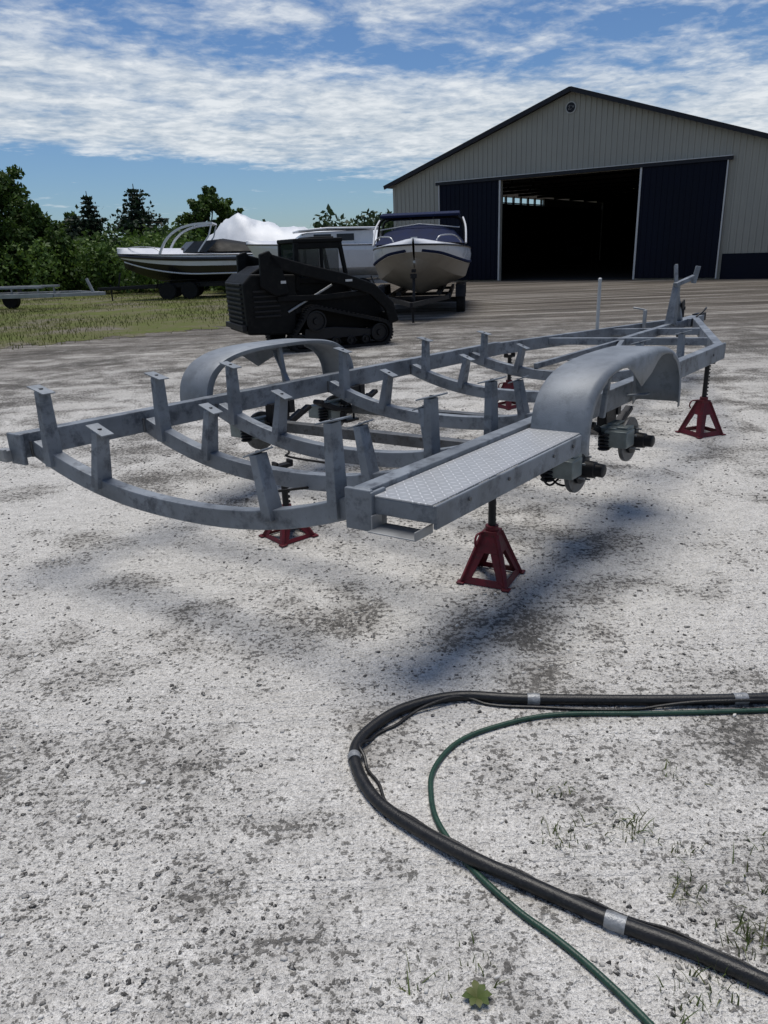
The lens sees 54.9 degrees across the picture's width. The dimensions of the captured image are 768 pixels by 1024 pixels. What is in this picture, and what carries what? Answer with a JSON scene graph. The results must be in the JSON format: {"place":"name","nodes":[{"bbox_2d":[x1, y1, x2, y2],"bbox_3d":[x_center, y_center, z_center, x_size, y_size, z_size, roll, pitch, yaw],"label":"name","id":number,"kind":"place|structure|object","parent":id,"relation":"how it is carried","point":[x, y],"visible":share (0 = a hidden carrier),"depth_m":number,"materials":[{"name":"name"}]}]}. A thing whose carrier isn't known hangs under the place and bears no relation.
{"place":"outdoors","nodes":[
{"label":"outdoors","id":0,"kind":"place"},
{"bbox_2d":[0,288,229,349],"bbox_3d":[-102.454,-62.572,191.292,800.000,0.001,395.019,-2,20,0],"label":"lawn","id":1,"kind":"structure","parent":0,"point":[144,327],"depth_m":21.36,"materials":[{"name":"green plant"}]},
{"bbox_2d":[0,164,71,291],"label":"deciduous tree","id":2,"kind":"object","parent":1,"relation":"on","point":[13,198],"visible":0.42,"depth_m":35.28,"materials":[{"name":"green plant"}]},
{"bbox_2d":[0,209,79,291],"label":"deciduous tree","id":3,"kind":"object","parent":1,"relation":"on","point":[34,228],"visible":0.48,"depth_m":35.24,"materials":[{"name":"green plant"}]},
{"bbox_2d":[0,278,105,308],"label":"empty boat trailer","id":4,"kind":"object","parent":1,"relation":"on","point":[10,298],"visible":1,"depth_m":25.16,"materials":[{"name":"metal"}]},
{"bbox_2d":[58,211,90,239],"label":"spruce tree","id":5,"kind":"object","parent":1,"relation":"on","point":[73,229],"visible":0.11,"depth_m":46.12,"materials":[{"name":"green plant"}]},
{"bbox_2d":[53,211,100,239],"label":"deciduous tree","id":6,"kind":"object","parent":1,"relation":"on","point":[59,225],"visible":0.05,"depth_m":47.52,"materials":[{"name":"green plant"}]},
{"bbox_2d":[65,191,116,247],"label":"spruce tree","id":7,"kind":"object","parent":1,"relation":"on","point":[92,221],"visible":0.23,"depth_m":43.71,"materials":[{"name":"green plant"}]},
{"bbox_2d":[0,231,225,298],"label":"hedge","id":8,"kind":"object","parent":1,"relation":"on","point":[103,266],"visible":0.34,"depth_m":35.12,"materials":[{"name":"green plant"}]},
{"bbox_2d":[54,221,213,290],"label":"brush bank","id":9,"kind":"structure","parent":1,"relation":"on","point":[109,241],"depth_m":39.71,"materials":[{"name":"green plant"}]},
{"bbox_2d":[99,184,181,246],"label":"spruce tree","id":10,"kind":"object","parent":1,"relation":"on","point":[130,220],"visible":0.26,"depth_m":43.50,"materials":[{"name":"green plant"}]},
{"bbox_2d":[97,222,252,300],"bbox_3d":[-7.407,-10.032,29.541,8.110,2.800,2.601,-4,20,-6],"label":"sport boat","id":11,"kind":"object","parent":1,"relation":"on","point":[190,270],"visible":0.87,"depth_m":28.75,"materials":[{"name":"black plastic"}]},
{"bbox_2d":[175,185,243,241],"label":"deciduous tree","id":12,"kind":"object","parent":1,"relation":"on","point":[206,205],"visible":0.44,"depth_m":45.41,"materials":[{"name":"green plant"}]},
{"bbox_2d":[72,204,393,250],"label":"distant treeline","id":13,"kind":"object","parent":1,"relation":"on","point":[367,223],"visible":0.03,"depth_m":99.62,"materials":[{"name":"green plant"}]},
{"bbox_2d":[0,278,767,1023],"bbox_3d":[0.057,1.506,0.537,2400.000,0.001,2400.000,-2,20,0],"label":"ground","id":14,"kind":"structure","parent":0,"point":[152,568],"depth_m":2.75,"materials":[{"name":"grey gravel"}]},
{"bbox_2d":[258,458,318,547],"bbox_3d":[-0.578,-0.074,4.339,0.260,0.470,0.260,-18,25,-37],"label":"jack stand","id":15,"kind":"object","parent":14,"relation":"on","point":[284,540],"visible":0.33,"depth_m":4.32,"materials":[{"name":"red paint"}]},
{"bbox_2d":[207,213,380,241],"bbox_3d":[-4.719,-11.295,32.101,9.262,3.267,2.766,-1,20,4],"label":"shrink wrapped boat","id":16,"kind":"object","parent":14,"relation":"on","point":[240,227],"visible":0.09,"depth_m":31.25,"materials":[{"name":"plastic"}]},
{"bbox_2d":[225,236,397,352],"bbox_3d":[-1.328,-3.841,12.994,2.754,1.852,1.565,-11,21,-23],"label":"compact track loader","id":17,"kind":"object","parent":14,"relation":"on","point":[294,288],"visible":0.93,"depth_m":12.46,"materials":[{"name":"black paint"}]},
{"bbox_2d":[246,226,388,290],"bbox_3d":[-2.198,-8.910,26.497,5.814,2.355,2.388,-6,20,-11],"label":"cabin cruiser","id":18,"kind":"object","parent":14,"relation":"on","point":[357,245],"visible":0.29,"depth_m":25.57,"materials":[{"name":"plastic"}]},
{"bbox_2d":[314,233,353,239],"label":"cabin windows","id":19,"kind":"structure","parent":18,"relation":"in","point":[349,236],"depth_m":25.44,"materials":[{"name":"black glass"}]},
{"bbox_2d":[389,944,452,997],"bbox_3d":[0.097,1.070,1.717,0.146,0.027,0.112,5,21,20],"label":"grass tuft","id":20,"kind":"object","parent":14,"relation":"on","point":[407,979],"visible":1,"depth_m":1.70,"materials":[{"name":"green plant"}]},
{"bbox_2d":[373,211,470,322],"bbox_3d":[0.972,-6.476,19.285,2.603,2.505,7.510,0,20,7],"label":"wakeboard boat","id":21,"kind":"object","parent":14,"relation":"on","point":[418,260],"visible":0.89,"depth_m":18.07,"materials":[{"name":"white plastic"}]},
{"bbox_2d":[462,980,491,1007],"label":"leaf","id":22,"kind":"object","parent":14,"relation":"on","point":[476,994],"visible":1,"depth_m":1.67,"materials":[{"name":"green plant"}]},
{"bbox_2d":[448,929,510,987],"bbox_3d":[0.220,1.052,1.750,0.145,0.029,0.138,-2,20,0],"label":"grass tuft","id":23,"kind":"object","parent":14,"relation":"on","point":[496,984],"visible":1,"depth_m":1.73,"materials":[{"name":"green plant"}]},
{"bbox_2d":[456,475,525,592],"bbox_3d":[0.535,0.042,3.663,0.276,0.624,0.276,8,22,26],"label":"jack stand","id":24,"kind":"object","parent":14,"relation":"on","point":[492,541],"visible":0.98,"depth_m":3.67,"materials":[{"name":"red paint"}]},
{"bbox_2d":[498,353,515,409],"bbox_3d":[1.289,-1.358,7.623,0.276,0.549,0.276,-15,23,-33],"label":"jack stand","id":25,"kind":"object","parent":14,"relation":"on","point":[506,385],"visible":0.41,"depth_m":7.60,"materials":[{"name":"red paint"}]},
{"bbox_2d":[0,264,725,541],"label":"trailer","id":26,"kind":"object","parent":25,"relation":"on","point":[547,439],"visible":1,"depth_m":4.06,"materials":[{"name":"metal"}]},
{"bbox_2d":[347,691,767,992],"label":"blasting hose","id":27,"kind":"object","parent":14,"relation":"on","point":[654,934],"visible":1,"depth_m":2.12,"materials":[{"name":"black rubber"}]},
{"bbox_2d":[531,782,588,797],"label":"grass tuft","id":28,"kind":"object","parent":14,"relation":"on","point":[560,788],"visible":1,"depth_m":2.28,"materials":[{"name":"green plant"}]},
{"bbox_2d":[541,809,599,856],"bbox_3d":[0.526,0.906,2.108,0.168,0.042,0.176,-17,24,-35],"label":"grass tuft","id":29,"kind":"object","parent":14,"relation":"on","point":[565,830],"visible":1,"depth_m":2.12,"materials":[{"name":"green plant"}]},
{"bbox_2d":[428,708,767,1023],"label":"garden hose","id":30,"kind":"object","parent":14,"relation":"on","point":[618,993],"visible":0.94,"depth_m":2.23,"materials":[{"name":"green plastic"}]},
{"bbox_2d":[600,796,659,842],"bbox_3d":[0.705,0.892,2.121,0.160,0.048,0.205,4,20,16],"label":"grass tuft","id":31,"kind":"object","parent":14,"relation":"on","point":[637,819],"visible":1,"depth_m":2.12,"materials":[{"name":"green plant"}]},
{"bbox_2d":[654,972,711,1023],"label":"grass tuft","id":32,"kind":"object","parent":14,"relation":"on","point":[680,1009],"visible":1,"depth_m":1.63,"materials":[{"name":"green plant"}]},
{"bbox_2d":[659,839,706,862],"bbox_3d":[0.823,0.922,2.049,0.120,0.031,0.082,-13,22,-27],"label":"grass tuft","id":33,"kind":"object","parent":14,"relation":"on","point":[685,849],"visible":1,"depth_m":2.04,"materials":[{"name":"green plant"}]},
{"bbox_2d":[661,758,713,786],"bbox_3d":[0.955,0.821,2.320,0.176,0.030,0.091,13,25,37],"label":"grass tuft","id":34,"kind":"object","parent":14,"relation":"on","point":[674,771],"visible":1,"depth_m":2.34,"materials":[{"name":"green plant"}]},
{"bbox_2d":[659,865,729,911],"bbox_3d":[0.793,0.966,1.908,0.162,0.045,0.128,12,24,35],"label":"grass tuft","id":35,"kind":"object","parent":14,"relation":"on","point":[674,891],"visible":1,"depth_m":1.91,"materials":[{"name":"green plant"}]},
{"bbox_2d":[675,362,725,438],"bbox_3d":[2.710,-0.973,6.261,0.290,0.634,0.290,-9,21,-19],"label":"jack stand","id":36,"kind":"object","parent":14,"relation":"on","point":[702,408],"visible":0.98,"depth_m":6.25,"materials":[{"name":"red paint"}]},
{"bbox_2d":[676,953,748,1017],"bbox_3d":[0.740,1.052,1.673,0.183,0.044,0.159,-12,22,-26],"label":"grass tuft","id":37,"kind":"object","parent":14,"relation":"on","point":[710,990],"visible":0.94,"depth_m":1.68,"materials":[{"name":"green plant"}]},
{"bbox_2d":[714,900,767,964],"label":"grass tuft","id":38,"kind":"object","parent":14,"relation":"on","point":[747,939],"visible":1,"depth_m":1.78,"materials":[{"name":"green plant"}]},
{"bbox_2d":[724,845,767,900],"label":"grass tuft","id":39,"kind":"object","parent":14,"relation":"on","point":[744,875],"visible":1,"depth_m":1.94,"materials":[{"name":"green plant"}]},
{"bbox_2d":[747,830,767,854],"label":"grass tuft","id":40,"kind":"object","parent":14,"relation":"on","point":[759,843],"visible":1,"depth_m":2.04,"materials":[{"name":"green plant"}]},
{"bbox_2d":[0,0,767,239],"label":"sky","id":41,"kind":"structure","parent":0,"point":[291,110],"materials":[{"name":"blue"}]},
{"bbox_2d":[383,86,767,280],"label":"pole barn","id":42,"kind":"structure","parent":0,"point":[621,188],"depth_m":30.67,"materials":[{"name":"beige metal"}]},
{"bbox_2d":[440,160,727,279],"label":"sliding doors","id":43,"kind":"structure","parent":42,"relation":"in","point":[680,210],"depth_m":29.33,"materials":[{"name":"blue metal"}]}
]}

